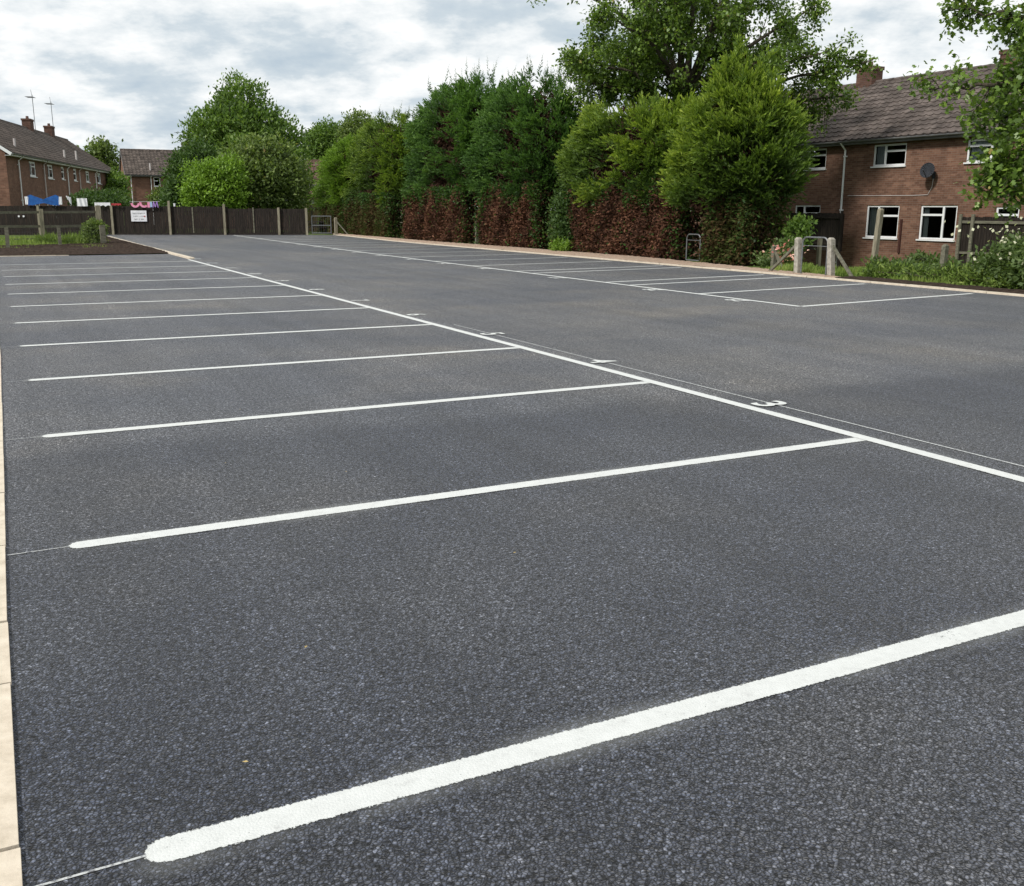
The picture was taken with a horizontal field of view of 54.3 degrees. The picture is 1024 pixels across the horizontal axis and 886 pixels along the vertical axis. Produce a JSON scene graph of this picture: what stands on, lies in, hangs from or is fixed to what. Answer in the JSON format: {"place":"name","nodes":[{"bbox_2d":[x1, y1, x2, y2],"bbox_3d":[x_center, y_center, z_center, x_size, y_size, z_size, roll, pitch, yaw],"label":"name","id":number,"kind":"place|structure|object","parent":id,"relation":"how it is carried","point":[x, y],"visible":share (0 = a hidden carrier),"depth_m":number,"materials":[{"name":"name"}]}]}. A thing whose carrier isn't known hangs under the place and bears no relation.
{"place":"outdoors","nodes":[
{"label":"outdoors","id":0,"kind":"place"},
{"bbox_2d":[0,234,106,247],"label":"grass","id":1,"kind":"structure","parent":0,"point":[13,242],"depth_m":37.66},
{"bbox_2d":[0,211,858,276],"bbox_3d":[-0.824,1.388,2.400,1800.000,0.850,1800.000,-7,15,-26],"label":"ground","id":2,"kind":"structure","parent":0,"point":[309,233],"depth_m":32.33,"materials":[{"name":"brown soil"}]},
{"bbox_2d":[0,352,22,885],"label":"kerb","id":3,"kind":"structure","parent":2,"relation":"on","point":[10,864],"depth_m":2.73,"materials":[{"name":"concrete"}]},
{"bbox_2d":[0,255,68,256],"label":"kerb","id":4,"kind":"structure","parent":2,"relation":"on","point":[36,255],"depth_m":29.77,"materials":[{"name":"concrete"}]},
{"bbox_2d":[31,232,56,243],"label":"tall grass clump","id":5,"kind":"object","parent":2,"relation":"on","point":[48,237],"visible":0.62,"depth_m":38.15,"materials":[{"name":"green plant"}]},
{"bbox_2d":[0,205,101,239],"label":"rail fence","id":6,"kind":"object","parent":2,"relation":"on","point":[42,226],"visible":0.55,"depth_m":43.15,"materials":[{"name":"brown wood"}]},
{"bbox_2d":[0,225,105,246],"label":"fence","id":7,"kind":"object","parent":2,"relation":"on","point":[102,233],"visible":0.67,"depth_m":33.76,"materials":[{"name":"brown wood"}]},
{"bbox_2d":[0,93,114,231],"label":"brick terrace","id":8,"kind":"structure","parent":2,"relation":"on","point":[47,163],"depth_m":68.19,"materials":[{"name":"brick"}]},
{"bbox_2d":[29,161,37,177],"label":"window","id":9,"kind":"structure","parent":8,"relation":"in","point":[30,162],"depth_m":62.78,"materials":[{"name":"white plastic"}]},
{"bbox_2d":[47,164,54,179],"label":"window","id":10,"kind":"structure","parent":8,"relation":"in","point":[49,177],"depth_m":67.40,"materials":[{"name":"white plastic"}]},
{"bbox_2d":[52,231,82,243],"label":"tall grass clump","id":11,"kind":"object","parent":2,"relation":"on","point":[71,239],"visible":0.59,"depth_m":36.27,"materials":[{"name":"green plant"}]},
{"bbox_2d":[0,236,167,255],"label":"soil bed","id":12,"kind":"object","parent":2,"relation":"on","point":[114,246],"visible":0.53,"depth_m":31.41,"materials":[{"name":"soil"}]},
{"bbox_2d":[69,231,91,242],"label":"tall grass clump","id":13,"kind":"object","parent":12,"relation":"on","point":[79,236],"visible":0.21,"depth_m":36.87,"materials":[{"name":"green plant"}]},
{"bbox_2d":[80,216,110,242],"bbox_3d":[-14.927,-7.468,35.824,0.995,1.324,1.027,8,15,28],"label":"clipped shrub","id":14,"kind":"object","parent":12,"relation":"on","point":[93,224],"visible":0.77,"depth_m":35.57,"materials":[{"name":"green plant"}]},
{"bbox_2d":[64,183,134,215],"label":"leafy shrub","id":15,"kind":"object","parent":2,"relation":"on","point":[99,196],"visible":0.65,"depth_m":59.73,"materials":[{"name":"green plant"}]},
{"bbox_2d":[77,134,123,171],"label":"leafy tree","id":16,"kind":"object","parent":2,"relation":"on","point":[101,150],"visible":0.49,"depth_m":104.92,"materials":[{"name":"green plant"}]},
{"bbox_2d":[104,166,134,214],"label":"leafy shrub","id":17,"kind":"object","parent":2,"relation":"on","point":[115,180],"visible":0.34,"depth_m":85.64,"materials":[{"name":"green plant"}]},
{"bbox_2d":[108,236,194,258],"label":"kerb","id":18,"kind":"structure","parent":2,"relation":"on","point":[180,255],"depth_m":30.81,"materials":[{"name":"concrete"}]},
{"bbox_2d":[0,201,307,234],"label":"board fence","id":19,"kind":"object","parent":2,"relation":"on","point":[115,223],"visible":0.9,"depth_m":52.70,"materials":[{"name":"brown wood"}]},
{"bbox_2d":[25,195,61,205],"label":"blue bow","id":20,"kind":"object","parent":19,"relation":"attached to","point":[55,200],"visible":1,"depth_m":51.87,"materials":[{"name":"fabric"}]},
{"bbox_2d":[77,198,87,205],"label":"white cloth","id":21,"kind":"object","parent":19,"relation":"hanging from","point":[81,201],"visible":1,"depth_m":52.02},
{"bbox_2d":[94,203,109,206],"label":"striped bunting","id":22,"kind":"object","parent":19,"relation":"hanging from","point":[104,204],"visible":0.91,"depth_m":52.12,"materials":[{"name":"white fabric"}]},
{"bbox_2d":[131,210,146,220],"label":"sign board","id":23,"kind":"object","parent":19,"relation":"attached to","point":[138,215],"visible":1,"depth_m":52.47,"materials":[{"name":"white plastic"}]},
{"bbox_2d":[131,201,159,207],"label":"party banner","id":24,"kind":"object","parent":19,"relation":"attached to","point":[149,203],"visible":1,"depth_m":52.28,"materials":[{"name":"pink fabric"}]},
{"bbox_2d":[145,185,166,228],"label":"leafy shrub","id":25,"kind":"object","parent":2,"relation":"on","point":[154,196],"visible":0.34,"depth_m":60.44,"materials":[{"name":"green plant"}]},
{"bbox_2d":[155,133,221,219],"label":"leafy shrub","id":26,"kind":"object","parent":2,"relation":"on","point":[172,170],"visible":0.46,"depth_m":58.34,"materials":[{"name":"green plant"}]},
{"bbox_2d":[119,130,284,229],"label":"brick house","id":27,"kind":"structure","parent":2,"relation":"on","point":[141,167],"depth_m":96.45,"materials":[{"name":"brick"}]},
{"bbox_2d":[175,148,253,232],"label":"leafy shrub","id":28,"kind":"object","parent":2,"relation":"on","point":[210,183],"visible":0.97,"depth_m":55.00,"materials":[{"name":"green plant"}]},
{"bbox_2d":[171,68,316,231],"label":"leafy tree","id":29,"kind":"object","parent":2,"relation":"on","point":[231,111],"visible":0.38,"depth_m":65.39,"materials":[{"name":"green plant"}]},
{"bbox_2d":[209,129,319,226],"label":"leafy tree","id":30,"kind":"object","parent":2,"relation":"on","point":[278,177],"visible":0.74,"depth_m":58.03,"materials":[{"name":"green plant"}]},
{"bbox_2d":[291,205,320,231],"bbox_3d":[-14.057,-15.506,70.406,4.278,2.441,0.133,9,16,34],"label":"shrub","id":31,"kind":"object","parent":2,"relation":"on","point":[312,213],"visible":0.09,"depth_m":70.33,"materials":[{"name":"green plant"}]},
{"bbox_2d":[299,221,327,232],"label":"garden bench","id":32,"kind":"object","parent":2,"relation":"on","point":[316,226],"visible":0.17,"depth_m":57.17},
{"bbox_2d":[299,114,341,159],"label":"leafy tree","id":33,"kind":"object","parent":2,"relation":"on","point":[321,138],"visible":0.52,"depth_m":130.57,"materials":[{"name":"green plant"}]},
{"bbox_2d":[306,130,369,233],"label":"conifer tree","id":34,"kind":"object","parent":2,"relation":"on","point":[330,183],"visible":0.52,"depth_m":54.44,"materials":[{"name":"green plant"}]},
{"bbox_2d":[334,217,347,234],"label":"gatepost","id":35,"kind":"object","parent":2,"relation":"on","point":[335,226],"visible":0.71,"depth_m":53.19,"materials":[{"name":"concrete"}]},
{"bbox_2d":[298,160,401,210],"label":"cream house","id":36,"kind":"structure","parent":2,"relation":"on","point":[313,168],"depth_m":113.98,"materials":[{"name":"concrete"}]},
{"bbox_2d":[334,105,380,146],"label":"leafy tree","id":37,"kind":"object","parent":2,"relation":"on","point":[351,125],"visible":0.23,"depth_m":121.89,"materials":[{"name":"green plant"}]},
{"bbox_2d":[338,104,445,237],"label":"conifer tree","id":38,"kind":"object","parent":2,"relation":"on","point":[371,204],"visible":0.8,"depth_m":49.91,"materials":[{"name":"green plant"}]},
{"bbox_2d":[398,57,524,243],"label":"conifer tree","id":39,"kind":"object","parent":2,"relation":"on","point":[442,209],"visible":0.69,"depth_m":43.34,"materials":[{"name":"green plant"}]},
{"bbox_2d":[460,52,606,249],"bbox_3d":[1.195,-11.174,38.582,5.091,7.440,7.663,-7,15,-26],"label":"conifer tree","id":40,"kind":"object","parent":2,"relation":"on","point":[514,196],"visible":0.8,"depth_m":37.16,"materials":[{"name":"green plant"}]},
{"bbox_2d":[542,178,573,250],"bbox_3d":[1.878,-7.798,34.420,1.590,2.648,1.812,-7,15,-26],"label":"leafy shrub","id":41,"kind":"object","parent":2,"relation":"on","point":[559,227],"visible":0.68,"depth_m":34.19,"materials":[{"name":"green plant"}]},
{"bbox_2d":[548,237,574,250],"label":"bush","id":42,"kind":"object","parent":2,"relation":"on","point":[561,245],"visible":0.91,"depth_m":33.64,"materials":[{"name":"green plant"}]},
{"bbox_2d":[338,233,839,277],"bbox_3d":[-1.178,-7.518,38.101,1.569,0.042,38.200,-7,15,-26],"label":"gravel strip","id":43,"kind":"object","parent":2,"relation":"on","point":[639,258],"visible":0.95,"depth_m":30.11,"materials":[{"name":"gravel"}]},
{"bbox_2d":[550,80,706,260],"bbox_3d":[4.412,-8.716,32.170,4.783,5.631,8.876,-7,15,-26],"label":"conifer tree","id":44,"kind":"object","parent":2,"relation":"on","point":[616,207],"visible":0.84,"depth_m":30.92,"materials":[{"name":"green plant"}]},
{"bbox_2d":[333,234,1023,296],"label":"kerb","id":45,"kind":"structure","parent":2,"relation":"on","point":[953,289],"depth_m":23.12,"materials":[{"name":"concrete"}]},
{"bbox_2d":[686,234,700,260],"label":"tubular gate","id":46,"kind":"structure","parent":2,"relation":"on","point":[686,246],"depth_m":28.32,"materials":[{"name":"metal"}]},
{"bbox_2d":[526,0,883,216],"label":"broadleaf tree","id":47,"kind":"object","parent":2,"relation":"on","point":[646,56],"visible":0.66,"depth_m":34.43,"materials":[{"name":"green plant"}]},
{"bbox_2d":[656,20,819,265],"bbox_3d":[6.114,-7.994,27.097,4.542,6.528,4.484,-7,15,-26],"label":"conifer tree","id":48,"kind":"object","parent":2,"relation":"on","point":[735,158],"visible":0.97,"depth_m":26.03,"materials":[{"name":"green plant"}]},
{"bbox_2d":[770,245,781,267],"bbox_3d":[6.579,-4.515,24.657,0.106,0.700,0.498,-6,14,-23],"label":"timber post","id":49,"kind":"object","parent":2,"relation":"on","point":[775,257],"visible":0.68,"depth_m":24.75,"materials":[{"name":"brown wood"}]},
{"bbox_2d":[751,235,807,267],"bbox_3d":[6.702,-4.683,25.148,1.394,1.057,1.697,3,14,11],"label":"flower plant","id":50,"kind":"object","parent":2,"relation":"on","point":[784,249],"visible":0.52,"depth_m":25.16,"materials":[{"name":"green plant"}]},
{"bbox_2d":[768,237,802,274],"bbox_3d":[6.237,-4.239,22.913,0.160,0.960,1.027,-7,15,-26],"label":"gatepost","id":51,"kind":"object","parent":2,"relation":"on","point":[797,247],"visible":0.71,"depth_m":22.50,"materials":[{"name":"concrete"}]},
{"bbox_2d":[771,212,817,250],"bbox_3d":[7.425,-5.132,26.118,1.259,1.817,1.106,-7,15,-26],"label":"leafy shrub","id":52,"kind":"object","parent":2,"relation":"on","point":[797,226],"visible":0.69,"depth_m":25.82,"materials":[{"name":"green plant"}]},
{"bbox_2d":[790,211,844,266],"bbox_3d":[11.755,-7.834,38.864,0.134,2.340,2.851,-7,15,-26],"label":"garden fence","id":53,"kind":"object","parent":2,"relation":"on","point":[829,225],"visible":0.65,"depth_m":38.23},
{"bbox_2d":[816,238,822,265],"bbox_3d":[8.246,-5.099,26.836,0.090,0.850,0.090,-7,15,-26],"label":"timber post","id":54,"kind":"object","parent":2,"relation":"on","point":[819,252],"visible":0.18,"depth_m":26.80,"materials":[{"name":"brown wood"}]},
{"bbox_2d":[827,238,852,275],"bbox_3d":[7.052,-3.889,21.393,0.172,0.980,0.738,-7,15,-28],"label":"gatepost","id":55,"kind":"object","parent":2,"relation":"on","point":[832,250],"visible":0.71,"depth_m":21.55,"materials":[{"name":"concrete"}]},
{"bbox_2d":[800,236,826,274],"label":"tubular gate","id":56,"kind":"structure","parent":55,"relation":"attached to","point":[804,238],"depth_m":22.14,"materials":[{"name":"metal"}]},
{"bbox_2d":[690,48,1023,267],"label":"brick house","id":57,"kind":"structure","parent":2,"relation":"on","point":[892,155],"depth_m":37.09,"materials":[{"name":"brick"}]},
{"bbox_2d":[795,205,820,212],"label":"window","id":58,"kind":"structure","parent":57,"relation":"in","point":[797,206],"depth_m":40.40,"materials":[{"name":"white plastic"}]},
{"bbox_2d":[796,148,826,170],"bbox_3d":[12.013,-11.273,39.797,0.250,0.820,1.600,-7,15,-26],"label":"window","id":59,"kind":"structure","parent":57,"relation":"in","point":[818,168],"depth_m":39.47,"materials":[{"name":"white plastic"}]},
{"bbox_2d":[862,205,899,239],"bbox_3d":[13.748,-8.181,37.032,0.250,1.220,1.640,-7,15,-26],"label":"window","id":60,"kind":"structure","parent":57,"relation":"in","point":[873,213],"depth_m":37.50,"materials":[{"name":"white plastic"}]},
{"bbox_2d":[870,143,906,167],"bbox_3d":[13.798,-10.470,36.411,0.250,0.820,1.620,-7,15,-26],"label":"window","id":61,"kind":"structure","parent":57,"relation":"in","point":[882,152],"depth_m":36.69,"materials":[{"name":"white plastic"}]},
{"bbox_2d":[916,205,957,241],"bbox_3d":[14.889,-7.668,34.868,0.250,1.220,1.640,-7,15,-26],"label":"window","id":62,"kind":"structure","parent":57,"relation":"in","point":[925,213],"depth_m":35.17,"materials":[{"name":"white plastic"}]},
{"bbox_2d":[963,139,993,163],"bbox_3d":[15.655,-9.614,32.892,0.250,0.780,1.600,-7,15,-26],"label":"window","id":63,"kind":"structure","parent":57,"relation":"in","point":[979,142],"depth_m":33.28,"materials":[{"name":"white plastic"}]},
{"bbox_2d":[996,207,1018,217],"bbox_3d":[16.114,-7.346,32.471,0.058,0.640,0.860,-7,15,-26],"label":"window","id":64,"kind":"structure","parent":57,"relation":"in","point":[998,208],"depth_m":32.54,"materials":[{"name":"white plastic"}]},
{"bbox_2d":[871,208,883,259],"bbox_3d":[8.091,-4.397,22.214,0.130,1.600,0.230,-7,15,-26],"label":"timber post","id":65,"kind":"object","parent":2,"relation":"on","point":[877,231],"visible":0.78,"depth_m":22.09,"materials":[{"name":"brown wood"}]},
{"bbox_2d":[860,254,914,277],"bbox_3d":[8.186,-3.777,21.818,1.170,0.715,1.074,-7,15,-26],"label":"weed clump","id":66,"kind":"object","parent":2,"relation":"on","point":[883,259],"visible":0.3,"depth_m":21.74,"materials":[{"name":"green plant"}]},
{"bbox_2d":[888,259,931,276],"bbox_3d":[8.522,-3.641,21.335,1.054,0.644,1.071,-7,15,-26],"label":"weed clump","id":67,"kind":"object","parent":2,"relation":"on","point":[902,262],"visible":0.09,"depth_m":21.24,"materials":[{"name":"green plant"}]},
{"bbox_2d":[895,261,935,278],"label":"weed clump","id":68,"kind":"object","parent":2,"relation":"on","point":[915,265],"visible":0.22,"depth_m":20.63,"materials":[{"name":"green plant"}]},
{"bbox_2d":[835,276,1023,293],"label":"soil strip","id":69,"kind":"object","parent":2,"relation":"on","point":[982,288],"visible":0.81,"depth_m":19.11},
{"bbox_2d":[857,258,1023,288],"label":"weed clump","id":70,"kind":"object","parent":69,"relation":"on","point":[993,282],"visible":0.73,"depth_m":19.61,"materials":[{"name":"green plant"}]},
{"bbox_2d":[944,217,1023,289],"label":"flowering bramble","id":71,"kind":"object","parent":69,"relation":"on","point":[1009,254],"visible":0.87,"depth_m":18.63,"materials":[{"name":"green plant"}]},
{"bbox_2d":[904,249,964,266],"bbox_3d":[9.883,-4.181,23.581,1.417,0.793,1.207,-7,15,-26],"label":"weed clump","id":72,"kind":"object","parent":2,"relation":"on","point":[918,256],"visible":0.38,"depth_m":23.49,"materials":[{"name":"green plant"}]},
{"bbox_2d":[939,244,948,269],"bbox_3d":[8.722,-3.566,20.220,0.110,0.900,0.120,-7,15,-26],"label":"timber post","id":73,"kind":"object","parent":2,"relation":"on","point":[944,253],"visible":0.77,"depth_m":20.13,"materials":[{"name":"grey wood"}]},
{"bbox_2d":[919,258,980,278],"bbox_3d":[8.949,-3.406,20.148,1.085,0.640,1.196,-7,15,-26],"label":"weed clump","id":74,"kind":"object","parent":2,"relation":"on","point":[955,263],"visible":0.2,"depth_m":20.03,"materials":[{"name":"green plant"}]},
{"bbox_2d":[884,0,1023,225],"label":"sycamore tree","id":75,"kind":"object","parent":2,"relation":"on","point":[1003,166],"visible":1,"depth_m":19.06,"materials":[{"name":"green plant"}]},
{"bbox_2d":[955,214,1023,266],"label":"garden fence","id":76,"kind":"object","parent":2,"relation":"on","point":[980,236],"visible":0.42,"depth_m":31.04,"materials":[{"name":"brown wood"}]},
{"bbox_2d":[0,235,1023,885],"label":"car park tarmac","id":77,"kind":"object","parent":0,"point":[162,687],"visible":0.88,"depth_m":4.13,"materials":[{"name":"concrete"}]},
{"bbox_2d":[9,546,69,554],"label":"chalk line","id":78,"kind":"object","parent":77,"relation":"on","point":[39,550],"visible":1,"depth_m":4.31,"materials":[{"name":"paint"}]},
{"bbox_2d":[36,855,145,885],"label":"chalk line","id":79,"kind":"object","parent":77,"relation":"on","point":[92,870],"visible":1,"depth_m":2.23,"materials":[{"name":"paint"}]},
{"bbox_2d":[19,261,179,264],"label":"parking line","id":80,"kind":"object","parent":77,"relation":"on","point":[120,262],"visible":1,"depth_m":26.45,"materials":[{"name":"paint"}]},
{"bbox_2d":[32,266,178,269],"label":"parking line","id":81,"kind":"object","parent":77,"relation":"on","point":[87,268],"visible":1,"depth_m":23.85,"materials":[{"name":"paint"}]},
{"bbox_2d":[4,271,217,276],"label":"parking line","id":82,"kind":"object","parent":77,"relation":"on","point":[96,274],"visible":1,"depth_m":21.76,"materials":[{"name":"paint"}]},
{"bbox_2d":[5,277,253,284],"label":"parking line","id":83,"kind":"object","parent":77,"relation":"on","point":[141,280],"visible":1,"depth_m":19.90,"materials":[{"name":"paint"}]},
{"bbox_2d":[20,285,283,293],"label":"parking line","id":84,"kind":"object","parent":77,"relation":"on","point":[147,289],"visible":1,"depth_m":17.88,"materials":[{"name":"paint"}]},
{"bbox_2d":[10,295,319,306],"bbox_3d":[-5.345,-2.250,15.787,4.795,0.001,0.250,-7,15,-26],"label":"parking line","id":85,"kind":"object","parent":77,"relation":"on","point":[169,300],"visible":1,"depth_m":15.71,"materials":[{"name":"paint"}]},
{"bbox_2d":[18,307,366,322],"bbox_3d":[-4.249,-1.757,13.709,4.795,0.001,0.250,-7,15,-26],"label":"parking line","id":86,"kind":"object","parent":77,"relation":"on","point":[188,315],"visible":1,"depth_m":13.63,"materials":[{"name":"paint"}]},
{"bbox_2d":[21,324,430,345],"bbox_3d":[-3.154,-1.264,11.631,4.795,0.001,0.250,-7,15,-26],"label":"parking line","id":87,"kind":"object","parent":77,"relation":"on","point":[219,335],"visible":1,"depth_m":11.52,"materials":[{"name":"paint"}]},
{"bbox_2d":[29,347,516,380],"bbox_3d":[-2.059,-0.771,9.553,4.795,0.001,0.250,-7,15,-26],"label":"parking line","id":88,"kind":"object","parent":77,"relation":"on","point":[264,364],"visible":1,"depth_m":9.41,"materials":[{"name":"paint"}]},
{"bbox_2d":[311,216,331,233],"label":"metal gate","id":89,"kind":"structure","parent":77,"relation":"on","point":[323,225],"depth_m":53.32,"materials":[{"name":"metal"}]},
{"bbox_2d":[42,381,648,436],"bbox_3d":[-0.964,-0.278,7.475,4.795,0.001,0.250,-7,15,-26],"label":"parking line","id":90,"kind":"object","parent":77,"relation":"on","point":[297,413],"visible":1,"depth_m":7.29,"materials":[{"name":"paint"}]},
{"bbox_2d":[69,437,865,547],"bbox_3d":[0.131,0.215,5.397,4.795,0.001,0.250,-7,15,-26],"label":"parking line","id":91,"kind":"object","parent":77,"relation":"on","point":[169,532],"visible":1,"depth_m":5.12,"materials":[{"name":"paint"}]},
{"bbox_2d":[235,235,795,305],"bbox_3d":[-5.203,-6.467,33.701,0.476,0.001,42.586,-6,15,-26],"label":"aisle line","id":92,"kind":"object","parent":77,"relation":"on","point":[566,277],"visible":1,"depth_m":20.48,"materials":[{"name":"paint"}]},
{"bbox_2d":[144,610,1023,862],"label":"parking line","id":93,"kind":"object","parent":77,"relation":"on","point":[221,834],"visible":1,"depth_m":2.74,"materials":[{"name":"paint"}]},
{"bbox_2d":[531,266,643,270],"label":"parking line","id":94,"kind":"object","parent":77,"relation":"on","point":[586,268],"visible":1,"depth_m":24.58,"materials":[{"name":"paint"}]},
{"bbox_2d":[591,360,611,362],"bbox_3d":[0.867,-0.794,9.673,0.281,0.001,0.193,-7,15,-26],"label":"bay number","id":95,"kind":"object","parent":77,"relation":"on","point":[602,361],"visible":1,"depth_m":9.64,"materials":[{"name":"paint"}]},
{"bbox_2d":[189,259,1023,481],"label":"aisle line","id":96,"kind":"object","parent":77,"relation":"on","point":[944,458],"visible":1,"depth_m":7.60,"materials":[{"name":"paint"}]},
{"bbox_2d":[547,267,680,272],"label":"parking line","id":97,"kind":"object","parent":77,"relation":"on","point":[604,270],"visible":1,"depth_m":23.81,"materials":[{"name":"paint"}]},
{"bbox_2d":[616,274,762,281],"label":"parking line","id":98,"kind":"object","parent":77,"relation":"on","point":[682,278],"visible":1,"depth_m":21.19,"materials":[{"name":"paint"}]},
{"bbox_2d":[638,277,783,284],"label":"parking line","id":99,"kind":"object","parent":77,"relation":"on","point":[705,281],"visible":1,"depth_m":20.49,"materials":[{"name":"paint"}]},
{"bbox_2d":[454,324,1023,466],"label":"chalk line","id":100,"kind":"object","parent":77,"relation":"on","point":[779,405],"visible":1,"depth_m":7.36,"materials":[{"name":"paint"}]},
{"bbox_2d":[751,401,786,405],"bbox_3d":[1.961,-0.300,7.593,0.284,0.001,0.155,-7,15,-26],"label":"bay number","id":101,"kind":"object","parent":77,"relation":"on","point":[773,404],"visible":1,"depth_m":7.59,"materials":[{"name":"paint"}]},
{"bbox_2d":[699,284,856,293],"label":"parking line","id":102,"kind":"object","parent":77,"relation":"on","point":[773,289],"visible":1,"depth_m":18.39,"materials":[{"name":"paint"}]},
{"bbox_2d":[802,293,972,306],"bbox_3d":[6.273,-2.364,16.455,4.510,0.001,0.250,-9,16,-33],"label":"parking line","id":103,"kind":"object","parent":77,"relation":"on","point":[887,299],"visible":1,"depth_m":16.25,"materials":[{"name":"paint"}]},
{"bbox_2d":[0,0,1023,170],"label":"sky","id":104,"kind":"structure","parent":0,"point":[129,71],"materials":[{"name":"white"}]},
{"bbox_2d":[546,245,1023,289],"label":"grass","id":105,"kind":"structure","parent":0,"point":[809,267],"depth_m":22.61,"materials":[{"name":"plant"}]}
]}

